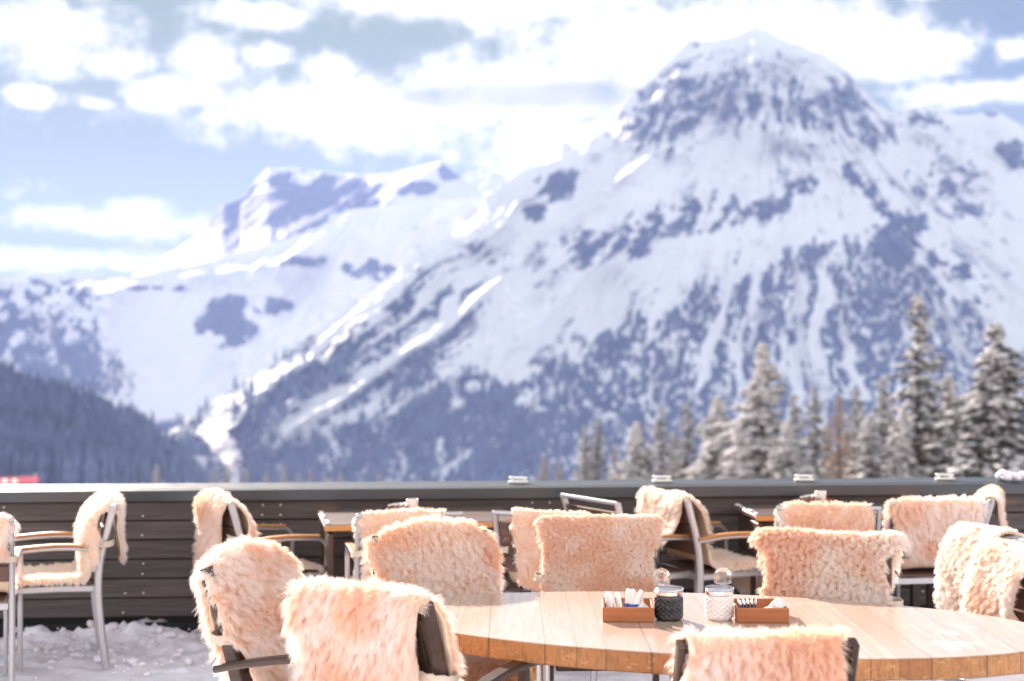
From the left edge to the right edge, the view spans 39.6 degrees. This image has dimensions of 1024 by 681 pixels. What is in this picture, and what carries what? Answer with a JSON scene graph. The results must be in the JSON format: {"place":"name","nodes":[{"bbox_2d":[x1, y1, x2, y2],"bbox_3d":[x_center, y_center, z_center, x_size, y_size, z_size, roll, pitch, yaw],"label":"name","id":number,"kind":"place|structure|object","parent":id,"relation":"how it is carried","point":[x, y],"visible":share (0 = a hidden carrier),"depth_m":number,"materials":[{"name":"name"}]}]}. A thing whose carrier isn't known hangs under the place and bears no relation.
{"place":"outdoors","nodes":[
{"label":"outdoors","id":0,"kind":"place"},
{"bbox_2d":[0,198,481,432],"bbox_3d":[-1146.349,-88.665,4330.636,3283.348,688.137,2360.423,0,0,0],"label":"mountain","id":1,"kind":"structure","parent":0,"point":[185,340],"depth_m":3913.68,"materials":[{"name":"snow"}]},
{"bbox_2d":[133,142,572,275],"bbox_3d":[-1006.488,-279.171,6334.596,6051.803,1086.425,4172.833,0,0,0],"label":"mountain","id":2,"kind":"structure","parent":0,"point":[272,205],"depth_m":5382.18,"materials":[{"name":"snow"}]},
{"bbox_2d":[0,618,941,680],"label":"terrace floor","id":3,"kind":"structure","parent":0,"point":[86,668],"depth_m":7.86,"materials":[{"name":"snow"}]},
{"bbox_2d":[0,518,22,680],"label":"armchair","id":4,"kind":"object","parent":3,"relation":"on","point":[7,573],"visible":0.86,"depth_m":7.11,"materials":[{"name":"silver metal"}]},
{"bbox_2d":[0,513,21,593],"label":"sheepskin","id":5,"kind":"object","parent":4,"relation":"on","point":[6,528],"visible":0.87,"depth_m":7.03,"materials":[{"name":"fur"}]},
{"bbox_2d":[3,503,117,675],"bbox_3d":[-2.495,1.324,7.827,0.593,0.885,0.576,0,0,-19],"label":"armchair","id":6,"kind":"object","parent":3,"relation":"on","point":[93,585],"visible":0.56,"depth_m":7.63,"materials":[{"name":"silver metal"}]},
{"bbox_2d":[0,487,127,602],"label":"sheepskin","id":7,"kind":"object","parent":6,"relation":"on","point":[82,566],"visible":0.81,"depth_m":7.68,"materials":[{"name":"fur"}]},
{"bbox_2d":[200,548,295,680],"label":"armchair","id":8,"kind":"object","parent":3,"relation":"on","point":[237,665],"visible":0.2,"depth_m":4.98,"materials":[{"name":"grey metal"}]},
{"bbox_2d":[189,534,307,680],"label":"sheepskin","id":9,"kind":"object","parent":8,"relation":"on","point":[246,586],"visible":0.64,"depth_m":5.09,"materials":[{"name":"fur"}]},
{"bbox_2d":[198,493,325,639],"bbox_3d":[-1.427,1.326,8.149,0.593,0.885,0.576,0,0,-30],"label":"armchair","id":10,"kind":"object","parent":3,"relation":"on","point":[231,517],"visible":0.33,"depth_m":7.97,"materials":[{"name":"silver metal"}]},
{"bbox_2d":[190,487,323,583],"bbox_3d":[-1.429,1.144,8.129,0.642,0.585,0.557,0,0,-30],"label":"sheepskin","id":11,"kind":"object","parent":10,"relation":"on","point":[211,507],"visible":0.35,"depth_m":7.97,"materials":[{"name":"fur"}]},
{"bbox_2d":[1,620,651,679],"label":"snow","id":12,"kind":"structure","parent":3,"relation":"on","point":[132,661],"depth_m":8.05,"materials":[{"name":"snow"}]},
{"bbox_2d":[344,511,462,583],"bbox_3d":[-0.582,1.323,7.558,0.576,0.885,0.593,0,0,-12],"label":"armchair","id":13,"kind":"object","parent":3,"relation":"on","point":[350,547],"visible":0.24,"depth_m":7.31,"materials":[{"name":"silver metal"}]},
{"bbox_2d":[348,506,445,583],"bbox_3d":[-0.621,1.121,7.545,0.514,0.506,0.620,0,0,-12],"label":"sheepskin","id":14,"kind":"object","parent":13,"relation":"on","point":[370,523],"visible":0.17,"depth_m":7.24,"materials":[{"name":"fur"}]},
{"bbox_2d":[317,506,515,590],"bbox_3d":[-0.547,1.384,8.244,1.120,0.762,0.736,0,0,-11],"label":"table","id":15,"kind":"object","parent":3,"relation":"on","point":[335,520],"depth_m":8.14,"materials":[{"name":"brown wood"}]},
{"bbox_2d":[387,507,432,510],"bbox_3d":[-0.586,0.993,8.196,0.270,0.040,0.200,0,0,-5],"label":"tray","id":16,"kind":"object","parent":15,"relation":"on","point":[425,508],"visible":0.2,"depth_m":8.29,"materials":[{"name":"brown wood"}]},
{"bbox_2d":[388,502,406,505],"bbox_3d":[-0.649,0.970,8.196,0.132,0.067,0.126,0,0,0],"label":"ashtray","id":17,"kind":"object","parent":16,"relation":"in","point":[399,504],"visible":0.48,"depth_m":8.20,"materials":[{"name":"glass"}]},
{"bbox_2d":[406,498,417,508],"bbox_3d":[-0.575,0.958,8.206,0.070,0.089,0.070,0,0,0],"label":"drinking glass","id":18,"kind":"object","parent":16,"relation":"in","point":[411,502],"visible":0.48,"depth_m":8.18,"materials":[{"name":"glass"}]},
{"bbox_2d":[371,530,486,579],"bbox_3d":[-0.233,1.278,5.670,0.618,0.955,0.663,0,0,-22],"label":"armchair","id":19,"kind":"object","parent":3,"relation":"on","point":[377,541],"visible":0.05,"depth_m":5.84,"materials":[{"name":"grey metal"}]},
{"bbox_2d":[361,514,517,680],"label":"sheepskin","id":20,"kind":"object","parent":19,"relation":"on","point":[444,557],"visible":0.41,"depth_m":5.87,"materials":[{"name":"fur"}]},
{"bbox_2d":[415,600,541,680],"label":"armchair","id":21,"kind":"object","parent":3,"relation":"on","point":[437,654],"visible":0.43,"depth_m":4.39,"materials":[{"name":"grey metal"}]},
{"bbox_2d":[280,573,466,680],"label":"sheepskin","id":22,"kind":"object","parent":21,"relation":"on","point":[352,630],"visible":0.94,"depth_m":4.42,"materials":[{"name":"fur"}]},
{"bbox_2d":[0,477,1023,637],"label":"terrace wall","id":23,"kind":"structure","parent":3,"relation":"on","point":[150,578],"depth_m":8.62,"materials":[{"name":"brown wood"}]},
{"bbox_2d":[508,476,528,482],"bbox_3d":[0.040,0.872,8.906,0.125,0.039,0.042,0,0,-5],"label":"wall clip","id":24,"kind":"object","parent":23,"relation":"on","point":[523,481],"depth_m":8.89,"materials":[{"name":"white paint"}]},
{"bbox_2d":[652,475,672,481],"bbox_3d":[0.948,0.873,8.978,0.125,0.039,0.043,0,0,-4],"label":"wall clip","id":25,"kind":"object","parent":23,"relation":"on","point":[668,479],"depth_m":8.97,"materials":[{"name":"white paint"}]},
{"bbox_2d":[794,474,814,480],"bbox_3d":[1.859,0.873,9.050,0.125,0.039,0.042,0,0,-5],"label":"wall clip","id":26,"kind":"object","parent":23,"relation":"on","point":[810,478],"depth_m":9.04,"materials":[{"name":"white paint"}]},
{"bbox_2d":[935,473,954,479],"bbox_3d":[2.777,0.873,9.123,0.125,0.039,0.042,0,0,-5],"label":"wall clip","id":27,"kind":"object","parent":23,"relation":"on","point":[938,477],"depth_m":9.11,"materials":[{"name":"white paint"}]},
{"bbox_2d":[995,469,1023,480],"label":"snow lump","id":28,"kind":"object","parent":23,"relation":"on","point":[1004,475],"visible":1,"depth_m":9.04,"materials":[{"name":"snow"}]},
{"bbox_2d":[492,510,596,680],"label":"armchair","id":29,"kind":"object","parent":3,"relation":"on","point":[501,529],"visible":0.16,"depth_m":7.40,"materials":[{"name":"silver metal"}]},
{"bbox_2d":[498,507,591,591],"bbox_3d":[0.250,1.137,7.544,0.581,0.534,0.620,0,0,22],"label":"sheepskin","id":30,"kind":"object","parent":29,"relation":"on","point":[527,556],"visible":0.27,"depth_m":7.31,"materials":[{"name":"fur"}]},
{"bbox_2d":[542,520,672,680],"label":"armchair","id":31,"kind":"object","parent":3,"relation":"on","point":[655,677],"visible":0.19,"depth_m":5.80,"materials":[{"name":"grey metal"}]},
{"bbox_2d":[533,513,666,591],"bbox_3d":[0.393,1.004,6.331,0.596,0.420,0.211,0,0,-2],"label":"sheepskin","id":32,"kind":"object","parent":31,"relation":"on","point":[599,552],"visible":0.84,"depth_m":6.31,"materials":[{"name":"fur"}]},
{"bbox_2d":[560,493,696,592],"bbox_3d":[0.673,1.326,8.157,0.593,0.885,0.576,0,0,-32],"label":"armchair","id":33,"kind":"object","parent":3,"relation":"on","point":[674,573],"visible":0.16,"depth_m":8.03,"materials":[{"name":"silver metal"}]},
{"bbox_2d":[656,494,763,592],"bbox_3d":[1.140,1.326,8.295,0.593,0.885,0.576,0,0,-22],"label":"armchair","id":34,"kind":"object","parent":3,"relation":"on","point":[704,572],"visible":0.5,"depth_m":8.05,"materials":[{"name":"silver metal"}]},
{"bbox_2d":[634,485,763,594],"bbox_3d":[1.116,1.183,8.281,0.694,0.632,0.538,0,0,-22],"label":"sheepskin","id":35,"kind":"object","parent":34,"relation":"on","point":[667,508],"visible":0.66,"depth_m":8.10,"materials":[{"name":"fur"}]},
{"bbox_2d":[435,591,1023,680],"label":"oval table","id":36,"kind":"object","parent":3,"relation":"on","point":[546,630],"visible":0.56,"depth_m":4.88,"materials":[{"name":"wood"}]},
{"bbox_2d":[602,597,653,621],"bbox_3d":[0.419,0.975,5.154,0.184,0.052,0.200,0,0,3],"label":"tray","id":37,"kind":"object","parent":36,"relation":"on","point":[627,614],"visible":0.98,"depth_m":5.05,"materials":[{"name":"brown wood"}]},
{"bbox_2d":[605,591,612,606],"bbox_3d":[0.353,0.954,5.183,0.029,0.076,0.019,-2,-8,3],"label":"paper stick","id":38,"kind":"object","parent":37,"relation":"in","point":[608,599],"visible":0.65,"depth_m":5.18,"materials":[{"name":"paper"}]},
{"bbox_2d":[615,592,621,606],"bbox_3d":[0.388,0.952,5.160,0.020,0.081,0.013,-10,-7,3],"label":"paper stick","id":39,"kind":"object","parent":37,"relation":"in","point":[618,599],"visible":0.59,"depth_m":5.16,"materials":[{"name":"paper"}]},
{"bbox_2d":[624,588,629,606],"bbox_3d":[0.415,0.943,5.126,0.019,0.099,0.013,6,-8,3],"label":"paper stick","id":40,"kind":"object","parent":37,"relation":"in","point":[627,596],"visible":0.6,"depth_m":5.12,"materials":[{"name":"paper"}]},
{"bbox_2d":[628,589,635,606],"bbox_3d":[0.430,0.943,5.113,0.022,0.099,0.015,8,-6,3],"label":"paper stick","id":41,"kind":"object","parent":37,"relation":"in","point":[632,597],"visible":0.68,"depth_m":5.11,"materials":[{"name":"paper"}]},
{"bbox_2d":[634,590,643,606],"bbox_3d":[0.453,0.945,5.117,0.022,0.098,0.015,18,-5,3],"label":"paper stick","id":42,"kind":"object","parent":37,"relation":"in","point":[640,594],"visible":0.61,"depth_m":5.11,"materials":[{"name":"paper"}]},
{"bbox_2d":[638,598,648,606],"bbox_3d":[0.471,0.960,5.121,0.061,0.066,0.062,0,0,0],"label":"paper bag","id":43,"kind":"object","parent":37,"relation":"in","point":[642,604],"visible":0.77,"depth_m":5.11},
{"bbox_2d":[654,587,683,621],"bbox_3d":[0.562,0.909,5.108,0.111,0.184,0.108,0,0,-7],"label":"sugar jar","id":44,"kind":"object","parent":36,"relation":"on","point":[668,605],"visible":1,"depth_m":5.07,"materials":[{"name":"black glass"}]},
{"bbox_2d":[704,587,733,620],"bbox_3d":[0.746,0.909,5.118,0.108,0.184,0.108,0,0,-14],"label":"sugar jar","id":45,"kind":"object","parent":36,"relation":"on","point":[719,604],"visible":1,"depth_m":5.08,"materials":[{"name":"white glass"}]},
{"bbox_2d":[734,598,788,622],"bbox_3d":[0.892,0.975,5.139,0.182,0.052,0.200,0,0,1],"label":"tray","id":46,"kind":"object","parent":36,"relation":"on","point":[759,613],"visible":0.69,"depth_m":5.04,"materials":[{"name":"brown wood"}]},
{"bbox_2d":[737,599,742,607],"bbox_3d":[0.825,0.963,5.119,0.006,0.058,0.059,-14,0,-3],"label":"sachet","id":47,"kind":"object","parent":46,"relation":"in","point":[740,603],"visible":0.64,"depth_m":5.11,"materials":[{"name":"paper"}]},
{"bbox_2d":[742,598,746,607],"bbox_3d":[0.838,0.962,5.119,0.006,0.058,0.059,-8,0,0],"label":"sachet","id":48,"kind":"object","parent":46,"relation":"in","point":[744,603],"visible":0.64,"depth_m":5.11,"materials":[{"name":"paper"}]},
{"bbox_2d":[768,598,784,607],"bbox_3d":[0.946,0.968,5.124,0.049,0.049,0.101,14,-40,-7],"label":"napkin roll","id":49,"kind":"object","parent":46,"relation":"in","point":[778,603],"visible":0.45,"depth_m":5.09,"materials":[{"name":"paper"}]},
{"bbox_2d":[673,637,859,680],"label":"armchair","id":50,"kind":"object","parent":3,"relation":"on","point":[681,651],"visible":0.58,"depth_m":3.92,"materials":[{"name":"grey metal"}]},
{"bbox_2d":[664,623,852,680],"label":"sheepskin","id":51,"kind":"object","parent":50,"relation":"on","point":[801,654],"visible":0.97,"depth_m":3.88,"materials":[{"name":"fur"}]},
{"bbox_2d":[763,554,891,595],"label":"armchair","id":52,"kind":"object","parent":3,"relation":"on","point":[888,562],"visible":0.13,"depth_m":5.70,"materials":[{"name":"grey metal"}]},
{"bbox_2d":[747,526,911,605],"bbox_3d":[1.280,1.001,5.755,0.590,0.424,0.210,0,0,16],"label":"sheepskin","id":53,"kind":"object","parent":52,"relation":"on","point":[850,565],"visible":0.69,"depth_m":5.74,"materials":[{"name":"fur"}]},
{"bbox_2d":[775,505,881,531],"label":"armchair","id":54,"kind":"object","parent":3,"relation":"on","point":[877,510],"visible":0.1,"depth_m":7.58,"materials":[{"name":"silver metal"}]},
{"bbox_2d":[774,499,875,532],"bbox_3d":[1.676,1.122,7.862,0.535,0.508,0.630,0,0,4],"label":"sheepskin","id":55,"kind":"object","parent":54,"relation":"on","point":[833,516],"visible":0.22,"depth_m":7.56,"materials":[{"name":"fur"}]},
{"bbox_2d":[733,504,934,608],"bbox_3d":[1.963,1.386,8.558,1.150,0.762,0.556,0,0,-5],"label":"wall table","id":56,"kind":"object","parent":3,"relation":"on","point":[757,513],"depth_m":8.51,"materials":[{"name":"brown wood"}]},
{"bbox_2d":[796,499,842,503],"bbox_3d":[1.869,0.995,8.646,0.230,0.040,0.200,0,0,-5],"label":"tray","id":57,"kind":"object","parent":56,"relation":"on","point":[809,500],"visible":0.33,"depth_m":8.73,"materials":[{"name":"brown wood"}]},
{"bbox_2d":[815,490,825,502],"bbox_3d":[1.878,0.960,8.656,0.070,0.089,0.070,0,0,0],"label":"drinking glass","id":58,"kind":"object","parent":57,"relation":"in","point":[820,495],"visible":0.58,"depth_m":8.63,"materials":[{"name":"glass"}]},
{"bbox_2d":[884,500,982,608],"bbox_3d":[2.294,1.325,8.111,0.576,0.885,0.593,0,0,-8],"label":"armchair","id":59,"kind":"object","parent":3,"relation":"on","point":[914,576],"visible":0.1,"depth_m":7.91,"materials":[{"name":"silver metal"}]},
{"bbox_2d":[881,493,989,568],"bbox_3d":[2.295,1.127,8.106,0.539,0.500,0.614,0,0,-8],"label":"sheepskin","id":60,"kind":"object","parent":59,"relation":"on","point":[921,525],"visible":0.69,"depth_m":7.81,"materials":[{"name":"fur"}]},
{"bbox_2d":[896,498,994,597],"bbox_3d":[2.507,1.326,8.287,0.593,0.885,0.576,0,0,20],"label":"armchair","id":61,"kind":"object","parent":3,"relation":"on","point":[990,503],"visible":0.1,"depth_m":7.94,"materials":[{"name":"silver metal"}]},
{"bbox_2d":[973,484,1007,527],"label":"sheepskin","id":62,"kind":"object","parent":61,"relation":"on","point":[993,491],"visible":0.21,"depth_m":8.08,"materials":[{"name":"fur"}]},
{"bbox_2d":[931,534,1023,680],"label":"side chair","id":63,"kind":"object","parent":3,"relation":"on","point":[1014,537],"visible":0.02,"depth_m":6.37,"materials":[{"name":"silver metal"}]},
{"bbox_2d":[932,521,1023,611],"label":"sheepskin","id":64,"kind":"object","parent":63,"relation":"on","point":[960,542],"visible":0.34,"depth_m":6.57,"materials":[{"name":"fur"}]},
{"bbox_2d":[942,578,1023,680],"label":"side chair","id":65,"kind":"object","parent":3,"relation":"on","point":[1019,602],"visible":0.06,"depth_m":5.57,"materials":[{"name":"grey metal"}]},
{"bbox_2d":[959,536,1023,620],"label":"sheepskin","id":66,"kind":"object","parent":65,"relation":"on","point":[995,569],"visible":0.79,"depth_m":5.95,"materials":[{"name":"fur"}]},
{"bbox_2d":[0,0,1023,278],"label":"sky","id":67,"kind":"structure","parent":0,"point":[126,126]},
{"bbox_2d":[163,26,1023,482],"bbox_3d":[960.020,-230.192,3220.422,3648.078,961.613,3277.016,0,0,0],"label":"mountain","id":68,"kind":"structure","parent":0,"point":[695,224],"depth_m":2537.40,"materials":[{"name":"snow"}]},
{"bbox_2d":[0,325,576,483],"bbox_3d":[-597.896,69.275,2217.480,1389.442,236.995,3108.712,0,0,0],"label":"woods","id":69,"kind":"object","parent":68,"relation":"on","point":[53,430],"visible":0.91,"depth_m":1799.06,"materials":[{"name":"plant"}]},
{"bbox_3d":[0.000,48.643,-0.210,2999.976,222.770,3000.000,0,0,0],"label":"snow slope","id":70,"kind":"structure","parent":0,"visible":0},
{"bbox_2d":[0,473,37,483],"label":"banner","id":71,"kind":"object","parent":70,"relation":"on","point":[34,479],"visible":0.91,"depth_m":119.97,"materials":[{"name":"fabric"}]},
{"bbox_2d":[151,465,164,482],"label":"conifer","id":72,"kind":"object","parent":70,"relation":"on","point":[156,477],"visible":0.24,"depth_m":209.78,"materials":[{"name":"grey plant"}]},
{"bbox_2d":[210,468,217,482],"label":"conifer","id":73,"kind":"object","parent":70,"relation":"on","point":[212,475],"visible":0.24,"depth_m":218.78,"materials":[{"name":"grey plant"}]},
{"bbox_2d":[221,462,232,482],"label":"conifer","id":74,"kind":"object","parent":70,"relation":"on","point":[226,473],"visible":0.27,"depth_m":227.79,"materials":[{"name":"grey plant"}]},
{"bbox_2d":[240,469,249,482],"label":"conifer","id":75,"kind":"object","parent":70,"relation":"on","point":[246,478],"visible":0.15,"depth_m":236.81,"materials":[{"name":"grey plant"}]},
{"bbox_2d":[260,471,268,482],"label":"conifer","id":76,"kind":"object","parent":70,"relation":"on","point":[266,477],"visible":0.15,"depth_m":209.84,"materials":[{"name":"grey plant"}]},
{"bbox_2d":[280,467,288,481],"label":"conifer","id":77,"kind":"object","parent":70,"relation":"on","point":[285,476],"visible":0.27,"depth_m":218.79,"materials":[{"name":"grey plant"}]},
{"bbox_2d":[296,472,303,481],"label":"conifer","id":78,"kind":"object","parent":70,"relation":"on","point":[298,477],"visible":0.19,"depth_m":227.86,"materials":[{"name":"grey plant"}]},
{"bbox_2d":[307,469,314,481],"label":"conifer","id":79,"kind":"object","parent":70,"relation":"on","point":[310,475],"visible":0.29,"depth_m":236.81,"materials":[{"name":"grey plant"}]},
{"bbox_2d":[336,471,343,481],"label":"conifer","id":80,"kind":"object","parent":70,"relation":"on","point":[341,475],"visible":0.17,"depth_m":218.84,"materials":[{"name":"grey plant"}]},
{"bbox_2d":[536,453,552,479],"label":"conifer","id":81,"kind":"object","parent":70,"relation":"on","point":[544,472],"visible":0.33,"depth_m":119.88,"materials":[{"name":"grey plant"}]},
{"bbox_2d":[551,459,563,479],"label":"conifer","id":82,"kind":"object","parent":70,"relation":"on","point":[558,474],"visible":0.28,"depth_m":119.92,"materials":[{"name":"grey plant"}]},
{"bbox_2d":[569,426,599,479],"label":"conifer","id":83,"kind":"object","parent":70,"relation":"on","point":[585,459],"visible":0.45,"depth_m":103.86,"materials":[{"name":"white plant"}]},
{"bbox_2d":[579,420,611,479],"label":"conifer","id":84,"kind":"object","parent":70,"relation":"on","point":[597,457],"visible":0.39,"depth_m":104.83,"materials":[{"name":"grey plant"}]},
{"bbox_2d":[603,443,622,479],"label":"conifer","id":85,"kind":"object","parent":70,"relation":"on","point":[614,456],"visible":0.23,"depth_m":107.89,"materials":[{"name":"grey plant"}]},
{"bbox_2d":[606,422,661,479],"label":"conifer","id":86,"kind":"object","parent":70,"relation":"on","point":[638,466],"visible":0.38,"depth_m":89.74,"materials":[{"name":"white plant"}]},
{"bbox_2d":[649,407,682,478],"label":"conifer","id":87,"kind":"object","parent":70,"relation":"on","point":[660,444],"visible":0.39,"depth_m":94.81,"materials":[{"name":"grey plant"}]},
{"bbox_2d":[663,431,684,478],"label":"conifer","id":88,"kind":"object","parent":70,"relation":"on","point":[674,444],"visible":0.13,"depth_m":117.86,"materials":[{"name":"grey plant"}]},
{"bbox_2d":[663,400,700,478],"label":"conifer","id":89,"kind":"object","parent":70,"relation":"on","point":[685,441],"visible":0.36,"depth_m":97.81,"materials":[{"name":"grey plant"}]},
{"bbox_2d":[681,395,734,478],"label":"conifer","id":90,"kind":"object","parent":70,"relation":"on","point":[709,466],"visible":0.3,"depth_m":77.62,"materials":[{"name":"white plant"}]},
{"bbox_2d":[717,419,754,478],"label":"conifer","id":91,"kind":"object","parent":70,"relation":"on","point":[740,451],"visible":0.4,"depth_m":65.80,"materials":[{"name":"white plant"}]},
{"bbox_2d":[701,343,833,478],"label":"conifer","id":92,"kind":"object","parent":70,"relation":"on","point":[759,392],"visible":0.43,"depth_m":71.54,"materials":[{"name":"white plant"}]},
{"bbox_2d":[760,419,814,478],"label":"conifer","id":93,"kind":"object","parent":70,"relation":"on","point":[784,453],"visible":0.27,"depth_m":65.75,"materials":[{"name":"white plant"}]},
{"bbox_2d":[788,394,811,465],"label":"conifer","id":94,"kind":"object","parent":70,"relation":"on","point":[794,414],"visible":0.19,"depth_m":91.85,"materials":[{"name":"grey plant"}]},
{"bbox_2d":[797,387,837,477],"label":"conifer","id":95,"kind":"object","parent":70,"relation":"on","point":[815,431],"visible":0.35,"depth_m":94.78,"materials":[{"name":"grey plant"}]},
{"bbox_2d":[811,427,835,476],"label":"conifer","id":96,"kind":"object","parent":70,"relation":"on","point":[827,439],"visible":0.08,"depth_m":113.81,"materials":[{"name":"grey plant"}]},
{"bbox_2d":[819,395,858,477],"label":"conifer","id":97,"kind":"object","parent":70,"relation":"on","point":[840,453],"visible":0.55,"depth_m":87.91,"materials":[{"name":"grey plant"}]},
{"bbox_2d":[836,420,854,474],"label":"conifer","id":98,"kind":"object","parent":70,"relation":"on","point":[848,426],"visible":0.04,"depth_m":111.91,"materials":[{"name":"grey plant"}]},
{"bbox_2d":[826,388,877,477],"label":"conifer","id":99,"kind":"object","parent":70,"relation":"on","point":[857,409],"visible":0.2,"depth_m":99.83,"materials":[{"name":"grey plant"}]},
{"bbox_2d":[844,414,889,477],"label":"conifer","id":100,"kind":"object","parent":70,"relation":"on","point":[866,465],"visible":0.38,"depth_m":69.68,"materials":[{"name":"white plant"}]},
{"bbox_2d":[852,377,896,472],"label":"conifer","id":101,"kind":"object","parent":70,"relation":"on","point":[882,429],"visible":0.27,"depth_m":91.86,"materials":[{"name":"grey plant"}]},
{"bbox_2d":[885,410,895,443],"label":"conifer","id":102,"kind":"object","parent":70,"relation":"on","point":[889,417],"visible":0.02,"depth_m":109.94,"materials":[{"name":"grey plant"}]},
{"bbox_2d":[875,408,924,477],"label":"conifer","id":103,"kind":"object","parent":70,"relation":"on","point":[899,462],"visible":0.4,"depth_m":63.77,"materials":[{"name":"white plant"}]},
{"bbox_2d":[863,294,955,477],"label":"conifer","id":104,"kind":"object","parent":70,"relation":"on","point":[921,427],"visible":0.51,"depth_m":69.81,"materials":[{"name":"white plant"}]},
{"bbox_2d":[909,396,936,467],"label":"conifer","id":105,"kind":"object","parent":70,"relation":"on","point":[929,420],"visible":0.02,"depth_m":107.82,"materials":[{"name":"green plant"}]},
{"bbox_2d":[922,374,970,476],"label":"conifer","id":106,"kind":"object","parent":70,"relation":"on","point":[950,399],"visible":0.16,"depth_m":71.69,"materials":[{"name":"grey plant"}]},
{"bbox_2d":[920,322,1023,477],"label":"conifer","id":107,"kind":"object","parent":70,"relation":"on","point":[997,432],"visible":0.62,"depth_m":61.48,"materials":[{"name":"white plant"}]},
{"bbox_2d":[966,407,985,452],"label":"conifer","id":108,"kind":"object","parent":70,"relation":"on","point":[974,442],"visible":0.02,"depth_m":106.06,"materials":[{"name":"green plant"}]}
]}

